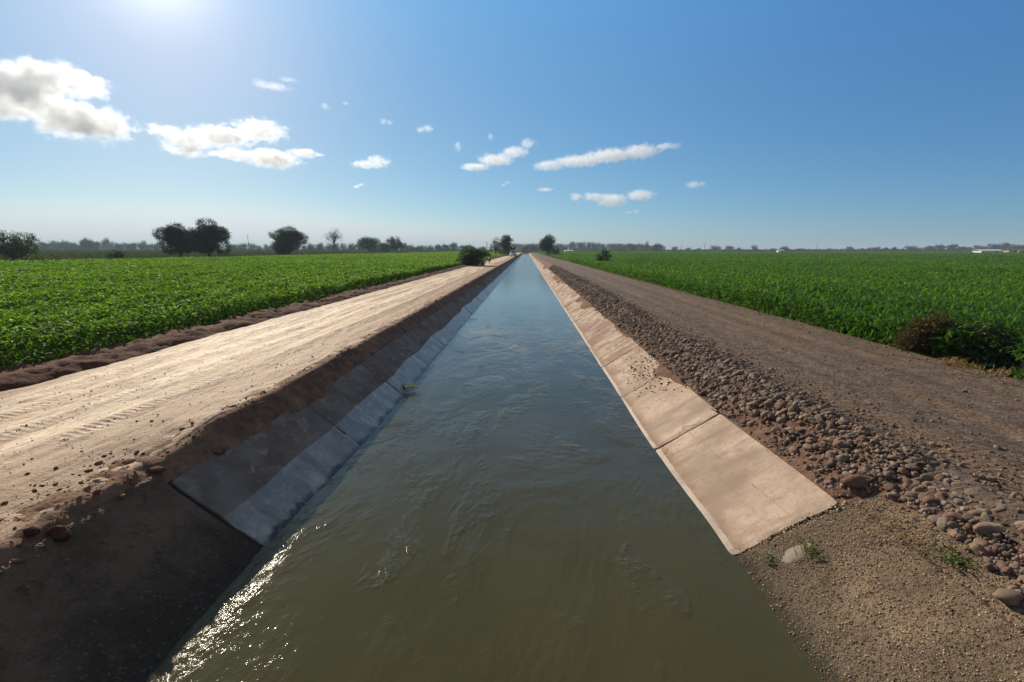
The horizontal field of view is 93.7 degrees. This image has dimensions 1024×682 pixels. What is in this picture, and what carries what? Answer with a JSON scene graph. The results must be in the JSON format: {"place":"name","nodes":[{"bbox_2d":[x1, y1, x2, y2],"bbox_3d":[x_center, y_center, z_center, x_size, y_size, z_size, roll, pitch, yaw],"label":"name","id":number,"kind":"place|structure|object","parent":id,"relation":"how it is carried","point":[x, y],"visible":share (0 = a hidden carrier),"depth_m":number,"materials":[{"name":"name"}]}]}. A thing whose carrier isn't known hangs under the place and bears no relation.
{"place":"outdoors","nodes":[
{"label":"outdoors","id":0,"kind":"place"},
{"bbox_2d":[0,458,168,564],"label":"bank","id":1,"kind":"structure","parent":0,"point":[78,507],"depth_m":4.06,"materials":[{"name":"soil"}]},
{"bbox_2d":[22,526,39,536],"bbox_3d":[-3.679,1.458,3.676,0.114,0.079,0.077,-3,11,-17],"label":"clod","id":2,"kind":"object","parent":1,"relation":"on","point":[31,531],"visible":1,"depth_m":3.65,"materials":[{"name":"soil"}]},
{"bbox_2d":[0,474,260,681],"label":"bank","id":3,"kind":"structure","parent":0,"point":[134,589],"depth_m":3.74,"materials":[{"name":"soil"}]},
{"bbox_2d":[46,525,71,541],"bbox_3d":[-3.575,1.519,3.787,0.178,0.131,0.102,0,11,2],"label":"clod","id":4,"kind":"object","parent":3,"relation":"on","point":[60,533],"visible":1,"depth_m":3.76,"materials":[{"name":"soil"}]},
{"bbox_2d":[167,432,343,546],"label":"bank","id":5,"kind":"structure","parent":0,"point":[217,517],"depth_m":4.89,"materials":[{"name":"concrete"}]},
{"bbox_2d":[172,407,360,545],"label":"concrete slab","id":6,"kind":"structure","parent":5,"relation":"on","point":[262,488],"depth_m":5.74,"materials":[{"name":"concrete"}]},
{"bbox_2d":[213,448,226,453],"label":"clod","id":7,"kind":"object","parent":6,"relation":"on","point":[220,450],"visible":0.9,"depth_m":5.53,"materials":[{"name":"soil"}]},
{"bbox_2d":[309,364,403,444],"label":"concrete slab","id":8,"kind":"structure","parent":5,"relation":"on","point":[358,403],"depth_m":8.47,"materials":[{"name":"concrete"}]},
{"bbox_2d":[362,340,428,395],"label":"concrete slab","id":9,"kind":"structure","parent":5,"relation":"on","point":[395,364],"depth_m":11.09,"materials":[{"name":"concrete"}]},
{"bbox_2d":[401,382,433,390],"bbox_3d":[-2.313,0.973,10.404,1.422,0.154,0.490,0,11,2],"label":"grass tuft","id":10,"kind":"object","parent":9,"relation":"on","point":[405,386],"visible":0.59,"depth_m":10.38,"materials":[{"name":"green plant"}]},
{"bbox_2d":[396,326,444,365],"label":"concrete slab","id":11,"kind":"structure","parent":5,"relation":"on","point":[420,343],"depth_m":13.65,"materials":[{"name":"concrete"}]},
{"bbox_2d":[420,314,456,345],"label":"concrete slab","id":12,"kind":"structure","parent":5,"relation":"on","point":[438,329],"depth_m":16.25,"materials":[{"name":"concrete"}]},
{"bbox_2d":[434,306,465,331],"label":"concrete slab","id":13,"kind":"structure","parent":5,"relation":"on","point":[450,318],"depth_m":18.86,"materials":[{"name":"concrete"}]},
{"bbox_2d":[446,302,471,321],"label":"concrete slab","id":14,"kind":"structure","parent":5,"relation":"on","point":[461,312],"depth_m":21.40,"materials":[{"name":"concrete"}]},
{"bbox_2d":[457,296,477,313],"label":"concrete slab","id":15,"kind":"structure","parent":5,"relation":"on","point":[468,305],"depth_m":23.99,"materials":[{"name":"concrete"}]},
{"bbox_2d":[464,291,481,306],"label":"concrete slab","id":16,"kind":"structure","parent":5,"relation":"on","point":[473,299],"depth_m":26.66,"materials":[{"name":"concrete"}]},
{"bbox_2d":[468,287,485,301],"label":"concrete slab","id":17,"kind":"structure","parent":5,"relation":"on","point":[477,294],"depth_m":29.12,"materials":[{"name":"concrete"}]},
{"bbox_2d":[474,285,488,297],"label":"concrete slab","id":18,"kind":"structure","parent":5,"relation":"on","point":[481,291],"depth_m":31.72,"materials":[{"name":"concrete"}]},
{"bbox_2d":[0,253,519,539],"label":"road","id":19,"kind":"structure","parent":0,"point":[41,464],"depth_m":7.07,"materials":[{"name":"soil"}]},
{"bbox_2d":[132,253,521,480],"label":"bank","id":20,"kind":"structure","parent":0,"point":[183,457],"depth_m":6.95,"materials":[{"name":"soil"}]},
{"bbox_2d":[147,466,166,472],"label":"clod","id":21,"kind":"object","parent":20,"relation":"on","point":[156,469],"visible":1,"depth_m":4.82,"materials":[{"name":"soil"}]},
{"bbox_2d":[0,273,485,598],"bbox_3d":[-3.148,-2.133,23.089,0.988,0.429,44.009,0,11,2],"label":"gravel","id":22,"kind":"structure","parent":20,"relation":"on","point":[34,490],"depth_m":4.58,"materials":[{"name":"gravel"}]},
{"bbox_2d":[146,254,821,681],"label":"water","id":23,"kind":"structure","parent":0,"point":[500,496],"depth_m":4.76,"materials":[{"name":"liquid"}]},
{"bbox_2d":[0,252,1023,378],"bbox_3d":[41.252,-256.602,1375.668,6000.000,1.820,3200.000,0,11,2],"label":"ground","id":24,"kind":"structure","parent":0,"point":[1010,374],"depth_m":11.95,"materials":[{"name":"soil"}]},
{"bbox_2d":[0,229,42,260],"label":"tree","id":25,"kind":"object","parent":24,"relation":"on","point":[14,244],"visible":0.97,"depth_m":80.71,"materials":[{"name":"green plant"}]},
{"bbox_2d":[79,237,93,249],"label":"tree","id":26,"kind":"object","parent":24,"relation":"on","point":[86,244],"visible":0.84,"depth_m":525.75,"materials":[{"name":"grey plant"}]},
{"bbox_2d":[101,237,112,249],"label":"tree","id":27,"kind":"object","parent":24,"relation":"on","point":[106,242],"visible":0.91,"depth_m":661.32,"materials":[{"name":"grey plant"}]},
{"bbox_2d":[105,248,124,258],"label":"shrub","id":28,"kind":"object","parent":24,"relation":"on","point":[116,255],"visible":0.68,"depth_m":88.58,"materials":[{"name":"green plant"}]},
{"bbox_2d":[151,222,194,256],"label":"tree","id":29,"kind":"object","parent":24,"relation":"on","point":[170,235],"visible":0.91,"depth_m":115.83,"materials":[{"name":"green plant"}]},
{"bbox_2d":[180,217,232,256],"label":"tree","id":30,"kind":"object","parent":24,"relation":"on","point":[207,239],"visible":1,"depth_m":115.71,"materials":[{"name":"green plant"}]},
{"bbox_2d":[0,248,445,260],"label":"grass","id":31,"kind":"structure","parent":24,"relation":"on","point":[59,254],"depth_m":194.75,"materials":[{"name":"plant"}]},
{"bbox_2d":[236,243,249,249],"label":"tree","id":32,"kind":"object","parent":24,"relation":"on","point":[242,247],"visible":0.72,"depth_m":531.92,"materials":[{"name":"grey plant"}]},
{"bbox_2d":[0,251,516,368],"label":"crop","id":33,"kind":"object","parent":24,"relation":"on","point":[35,295],"visible":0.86,"depth_m":17.97,"materials":[{"name":"plant"}]},
{"bbox_2d":[0,252,517,391],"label":"berm","id":34,"kind":"structure","parent":24,"relation":"on","point":[21,375],"depth_m":10.07,"materials":[{"name":"soil"}]},
{"bbox_2d":[454,244,489,265],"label":"bush","id":35,"kind":"object","parent":34,"relation":"on","point":[472,255],"visible":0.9,"depth_m":64.19,"materials":[{"name":"green plant"}]},
{"bbox_2d":[268,224,309,254],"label":"tree","id":36,"kind":"object","parent":24,"relation":"on","point":[294,240],"visible":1,"depth_m":156.83,"materials":[{"name":"green plant"}]},
{"bbox_2d":[322,227,343,252],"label":"tree","id":37,"kind":"object","parent":24,"relation":"on","point":[333,238],"visible":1,"depth_m":221.98,"materials":[{"name":"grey plant"}]},
{"bbox_2d":[356,235,379,251],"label":"tree","id":38,"kind":"object","parent":24,"relation":"on","point":[368,244],"visible":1,"depth_m":294.60,"materials":[{"name":"green plant"}]},
{"bbox_2d":[378,241,391,251],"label":"tree","id":39,"kind":"object","parent":24,"relation":"on","point":[384,246],"visible":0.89,"depth_m":305.37,"materials":[{"name":"green plant"}]},
{"bbox_2d":[386,235,404,251],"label":"tree","id":40,"kind":"object","parent":24,"relation":"on","point":[391,242],"visible":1,"depth_m":295.03,"materials":[{"name":"green plant"}]},
{"bbox_2d":[488,236,503,253],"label":"tree","id":41,"kind":"object","parent":24,"relation":"on","point":[499,244],"visible":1,"depth_m":181.50,"materials":[{"name":"green plant"}]},
{"bbox_2d":[498,233,516,255],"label":"tree","id":42,"kind":"object","parent":24,"relation":"on","point":[507,247],"visible":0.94,"depth_m":185.36,"materials":[{"name":"green plant"}]},
{"bbox_2d":[51,248,1002,252],"bbox_3d":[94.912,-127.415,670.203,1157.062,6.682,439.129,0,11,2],"label":"grass","id":43,"kind":"structure","parent":24,"relation":"on","point":[769,250],"depth_m":485.09,"materials":[{"name":"plant"}]},
{"bbox_2d":[538,233,555,255],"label":"tree","id":44,"kind":"object","parent":24,"relation":"on","point":[545,244],"visible":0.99,"depth_m":179.94,"materials":[{"name":"green plant"}]},
{"bbox_2d":[595,247,611,260],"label":"shrub","id":45,"kind":"object","parent":24,"relation":"on","point":[603,253],"visible":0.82,"depth_m":66.45,"materials":[{"name":"green plant"}]},
{"bbox_2d":[533,251,1023,379],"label":"crop","id":46,"kind":"object","parent":24,"relation":"on","point":[970,286],"visible":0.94,"depth_m":20.73,"materials":[{"name":"plant"}]},
{"bbox_2d":[891,309,970,355],"bbox_3d":[8.534,0.025,9.800,1.254,1.372,1.142,9,14,41],"label":"bush","id":47,"kind":"object","parent":24,"relation":"on","point":[920,326],"visible":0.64,"depth_m":9.65,"materials":[{"name":"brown plant"}]},
{"bbox_2d":[946,244,963,249],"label":"tree","id":48,"kind":"object","parent":24,"relation":"on","point":[951,246],"visible":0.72,"depth_m":537.70,"materials":[{"name":"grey plant"}]},
{"bbox_2d":[947,317,1023,370],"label":"bush","id":49,"kind":"object","parent":24,"relation":"on","point":[988,331],"visible":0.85,"depth_m":8.93,"materials":[{"name":"green plant"}]},
{"bbox_2d":[972,249,1003,252],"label":"shed","id":50,"kind":"structure","parent":24,"relation":"on","point":[987,250],"depth_m":284.04,"materials":[{"name":"metal"}]},
{"bbox_2d":[983,243,1002,249],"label":"tree","id":51,"kind":"object","parent":24,"relation":"on","point":[993,246],"visible":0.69,"depth_m":508.30,"materials":[{"name":"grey plant"}]},
{"bbox_2d":[0,0,1023,249],"label":"sky","id":52,"kind":"structure","parent":0,"point":[767,124],"materials":[{"name":"blue"}]},
{"bbox_2d":[530,253,936,505],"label":"bank","id":53,"kind":"structure","parent":0,"point":[661,370],"depth_m":6.11,"materials":[{"name":"red soil"}]},
{"bbox_2d":[553,285,686,399],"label":"gravel","id":54,"kind":"structure","parent":53,"relation":"on","point":[643,367],"depth_m":10.47,"materials":[{"name":"gravel"}]},
{"bbox_2d":[621,376,718,448],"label":"concrete slab","id":55,"kind":"structure","parent":53,"relation":"on","point":[668,417],"depth_m":8.20,"materials":[{"name":"concrete"}]},
{"bbox_2d":[774,402,787,409],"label":"cobble","id":56,"kind":"object","parent":53,"relation":"on","point":[779,405],"visible":0.86,"depth_m":6.53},
{"bbox_2d":[548,265,1023,594],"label":"rubble","id":57,"kind":"object","parent":53,"relation":"on","point":[606,300],"visible":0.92,"depth_m":6.07,"materials":[{"name":"stone"}]},
{"bbox_2d":[934,474,946,481],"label":"cobble","id":58,"kind":"object","parent":57,"relation":"on","point":[939,477],"visible":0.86,"depth_m":4.43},
{"bbox_2d":[789,446,797,453],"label":"cobble","id":59,"kind":"object","parent":53,"relation":"on","point":[793,449],"visible":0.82,"depth_m":5.72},
{"bbox_2d":[788,405,799,412],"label":"cobble","id":60,"kind":"object","parent":53,"relation":"on","point":[793,408],"visible":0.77,"depth_m":6.30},
{"bbox_2d":[803,443,813,451],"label":"cobble","id":61,"kind":"object","parent":53,"relation":"on","point":[807,447],"visible":0.95,"depth_m":5.58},
{"bbox_2d":[836,453,848,461],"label":"cobble","id":62,"kind":"object","parent":53,"relation":"on","point":[842,458],"visible":0.97,"depth_m":5.17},
{"bbox_2d":[840,474,871,488],"bbox_3d":[3.446,1.405,4.778,0.325,0.141,0.162,0,11,2],"label":"rock","id":63,"kind":"object","parent":53,"relation":"on","point":[855,481],"visible":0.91,"depth_m":4.74,"materials":[{"name":"brown stone"}]},
{"bbox_2d":[871,469,879,478],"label":"cobble","id":64,"kind":"object","parent":53,"relation":"on","point":[874,472],"visible":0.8,"depth_m":4.75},
{"bbox_2d":[907,465,920,470],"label":"cobble","id":65,"kind":"object","parent":53,"relation":"on","point":[913,468],"visible":1,"depth_m":4.61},
{"bbox_2d":[923,464,934,471],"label":"cobble","id":66,"kind":"object","parent":53,"relation":"on","point":[927,468],"visible":0.94,"depth_m":4.58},
{"bbox_2d":[532,253,1023,545],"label":"road","id":67,"kind":"structure","parent":0,"point":[952,396],"depth_m":7.57,"materials":[{"name":"gravel"}]},
{"bbox_2d":[548,255,1009,375],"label":"weeds","id":68,"kind":"object","parent":67,"relation":"on","point":[892,344],"visible":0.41,"depth_m":11.99,"materials":[{"name":"green plant"}]},
{"bbox_2d":[935,355,979,368],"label":"dry grass","id":69,"kind":"structure","parent":67,"relation":"on","point":[951,362],"depth_m":8.64,"materials":[{"name":"plant"}]},
{"bbox_2d":[765,506,837,542],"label":"bank","id":70,"kind":"structure","parent":0,"point":[805,522],"depth_m":4.73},
{"bbox_2d":[553,284,567,293],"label":"concrete slab","id":71,"kind":"structure","parent":70,"relation":"on","point":[561,288],"depth_m":34.19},
{"bbox_2d":[555,286,571,297],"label":"concrete slab","id":72,"kind":"structure","parent":70,"relation":"on","point":[563,292],"depth_m":31.52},
{"bbox_2d":[557,290,575,302],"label":"concrete slab","id":73,"kind":"structure","parent":70,"relation":"on","point":[562,298],"depth_m":29.02,"materials":[{"name":"concrete"}]},
{"bbox_2d":[560,293,579,307],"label":"concrete slab","id":74,"kind":"structure","parent":70,"relation":"on","point":[569,300],"depth_m":26.51,"materials":[{"name":"concrete"}]},
{"bbox_2d":[564,301,581,313],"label":"concrete slab","id":75,"kind":"structure","parent":70,"relation":"on","point":[571,307],"depth_m":23.87,"materials":[{"name":"concrete"}]},
{"bbox_2d":[568,308,594,322],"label":"concrete slab","id":76,"kind":"structure","parent":70,"relation":"on","point":[574,316],"depth_m":21.06,"materials":[{"name":"concrete"}]},
{"bbox_2d":[573,311,603,332],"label":"concrete slab","id":77,"kind":"structure","parent":70,"relation":"on","point":[584,323],"depth_m":18.71,"materials":[{"name":"concrete"}]},
{"bbox_2d":[580,319,615,346],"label":"concrete slab","id":78,"kind":"structure","parent":70,"relation":"on","point":[590,337],"depth_m":16.14,"materials":[{"name":"concrete"}]},
{"bbox_2d":[589,331,638,366],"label":"concrete slab","id":79,"kind":"structure","parent":70,"relation":"on","point":[604,351],"depth_m":13.46,"materials":[{"name":"concrete"}]},
{"bbox_2d":[602,346,659,396],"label":"concrete slab","id":80,"kind":"structure","parent":70,"relation":"on","point":[619,380],"depth_m":11.03,"materials":[{"name":"concrete"}]},
{"bbox_2d":[656,414,839,554],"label":"concrete slab","id":81,"kind":"structure","parent":70,"relation":"on","point":[742,489],"depth_m":5.61,"materials":[{"name":"concrete"}]},
{"bbox_2d":[735,495,1023,681],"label":"bank","id":82,"kind":"structure","parent":0,"point":[952,660],"depth_m":3.62,"materials":[{"name":"gravel"}]},
{"bbox_2d":[748,551,779,564],"bbox_3d":[2.430,2.034,4.527,0.442,0.066,0.234,0,11,2],"label":"weed","id":83,"kind":"object","parent":82,"relation":"on","point":[763,557],"visible":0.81,"depth_m":4.52,"materials":[{"name":"green plant"}]},
{"bbox_2d":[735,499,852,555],"bbox_3d":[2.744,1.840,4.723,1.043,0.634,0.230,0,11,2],"label":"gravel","id":84,"kind":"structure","parent":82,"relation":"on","point":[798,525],"depth_m":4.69,"materials":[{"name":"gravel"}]},
{"bbox_2d":[781,543,812,563],"bbox_3d":[2.623,1.969,4.429,0.372,0.046,0.178,-34,14,-2],"label":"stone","id":85,"kind":"object","parent":82,"relation":"on","point":[789,555],"visible":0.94,"depth_m":4.42,"materials":[{"name":"stone"}]},
{"bbox_2d":[792,533,825,560],"bbox_3d":[2.731,1.876,4.383,0.413,0.077,0.422,0,11,2],"label":"weed","id":86,"kind":"object","parent":82,"relation":"on","point":[811,550],"visible":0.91,"depth_m":4.34,"materials":[{"name":"green plant"}]},
{"bbox_2d":[833,502,910,545],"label":"dry grass","id":87,"kind":"structure","parent":82,"relation":"on","point":[871,525],"depth_m":4.22,"materials":[{"name":"plant"}]},
{"bbox_2d":[886,492,899,498],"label":"cobble","id":88,"kind":"object","parent":82,"relation":"on","point":[890,495],"visible":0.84,"depth_m":4.45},
{"bbox_2d":[869,508,972,579],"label":"dry grass","id":89,"kind":"structure","parent":82,"relation":"on","point":[902,537],"depth_m":3.95,"materials":[{"name":"plant"}]},
{"bbox_2d":[927,515,941,524],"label":"stone","id":90,"kind":"object","parent":82,"relation":"on","point":[932,519],"visible":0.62,"depth_m":4.05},
{"bbox_2d":[935,493,945,501],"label":"cobble","id":91,"kind":"object","parent":82,"relation":"on","point":[940,497],"visible":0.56,"depth_m":4.22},
{"bbox_2d":[860,496,1022,639],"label":"pebbles","id":92,"kind":"object","parent":82,"relation":"on","point":[968,586],"visible":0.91,"depth_m":3.97,"materials":[{"name":"stone"}]},
{"bbox_2d":[936,517,949,531],"bbox_3d":[3.596,1.523,3.981,0.100,0.103,0.152,38,41,-3],"label":"cobble","id":93,"kind":"object","parent":82,"relation":"on","point":[941,522],"visible":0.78,"depth_m":3.97,"materials":[{"name":"stone"}]},
{"bbox_2d":[925,540,978,571],"bbox_3d":[3.389,1.641,3.682,0.374,0.106,0.402,0,11,2],"label":"weed","id":94,"kind":"object","parent":82,"relation":"on","point":[953,559],"visible":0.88,"depth_m":3.65,"materials":[{"name":"green plant"}]},
{"bbox_2d":[947,520,959,528],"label":"cobble","id":95,"kind":"object","parent":82,"relation":"on","point":[952,524],"visible":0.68,"depth_m":3.92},
{"bbox_2d":[949,529,959,538],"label":"cobble","id":96,"kind":"object","parent":82,"relation":"on","point":[953,533],"visible":0.94,"depth_m":3.84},
{"bbox_2d":[947,512,963,522],"bbox_3d":[3.709,1.485,3.996,0.132,0.104,0.113,5,12,25],"label":"cobble","id":97,"kind":"object","parent":82,"relation":"on","point":[956,516],"visible":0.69,"depth_m":3.98,"materials":[{"name":"stone"}]},
{"bbox_2d":[955,534,966,540],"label":"cobble","id":98,"kind":"object","parent":82,"relation":"on","point":[960,537],"visible":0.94,"depth_m":3.79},
{"bbox_2d":[962,513,973,521],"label":"cobble","id":99,"kind":"object","parent":82,"relation":"on","point":[967,516],"visible":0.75,"depth_m":3.94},
{"bbox_2d":[968,542,989,556],"bbox_3d":[3.560,1.596,3.655,0.092,0.095,0.140,1,19,-32],"label":"cobble","id":100,"kind":"object","parent":82,"relation":"on","point":[976,548],"visible":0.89,"depth_m":3.64,"materials":[{"name":"stone"}]},
{"bbox_2d":[973,538,988,547],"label":"cobble","id":101,"kind":"object","parent":82,"relation":"on","point":[982,542],"visible":0.7,"depth_m":3.68,"materials":[{"name":"stone"}]},
{"bbox_2d":[983,563,996,571],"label":"cobble","id":102,"kind":"object","parent":82,"relation":"on","point":[987,566],"visible":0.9,"depth_m":3.48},
{"bbox_2d":[992,588,1023,606],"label":"stone","id":103,"kind":"object","parent":82,"relation":"on","point":[1011,597],"visible":1,"depth_m":3.22,"materials":[{"name":"stone"}]},
{"bbox_2d":[835,484,1023,627],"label":"bank","id":104,"kind":"structure","parent":0,"point":[905,507],"depth_m":4.30,"materials":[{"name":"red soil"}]},
{"bbox_2d":[883,483,898,490],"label":"cobble","id":105,"kind":"object","parent":104,"relation":"on","point":[889,486],"visible":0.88,"depth_m":4.55,"materials":[{"name":"stone"}]},
{"bbox_2d":[905,491,919,498],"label":"cobble","id":106,"kind":"object","parent":104,"relation":"on","point":[911,494],"visible":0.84,"depth_m":4.37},
{"bbox_2d":[920,473,933,480],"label":"cobble","id":107,"kind":"object","parent":104,"relation":"on","point":[925,477],"visible":0.81,"depth_m":4.50,"materials":[{"name":"stone"}]},
{"bbox_2d":[922,495,938,503],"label":"cobble","id":108,"kind":"object","parent":104,"relation":"on","point":[928,499],"visible":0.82,"depth_m":4.22,"materials":[{"name":"stone"}]},
{"bbox_2d":[968,509,982,515],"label":"cobble","id":109,"kind":"object","parent":104,"relation":"on","point":[977,512],"visible":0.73,"depth_m":3.94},
{"bbox_2d":[980,512,991,519],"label":"cobble","id":110,"kind":"object","parent":104,"relation":"on","point":[985,516],"visible":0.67,"depth_m":3.88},
{"bbox_2d":[973,522,1005,535],"bbox_3d":[3.765,1.482,3.769,0.275,0.103,0.126,0,11,2],"label":"stone","id":111,"kind":"object","parent":104,"relation":"on","point":[984,528],"visible":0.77,"depth_m":3.75,"materials":[{"name":"stone"}]},
{"bbox_2d":[991,504,1006,511],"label":"cobble","id":112,"kind":"object","parent":104,"relation":"on","point":[1000,508],"visible":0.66,"depth_m":3.89,"materials":[{"name":"stone"}]},
{"bbox_2d":[944,364,1021,375],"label":"dry grass","id":113,"kind":"structure","parent":0,"point":[992,371],"depth_m":8.12,"materials":[{"name":"plant"}]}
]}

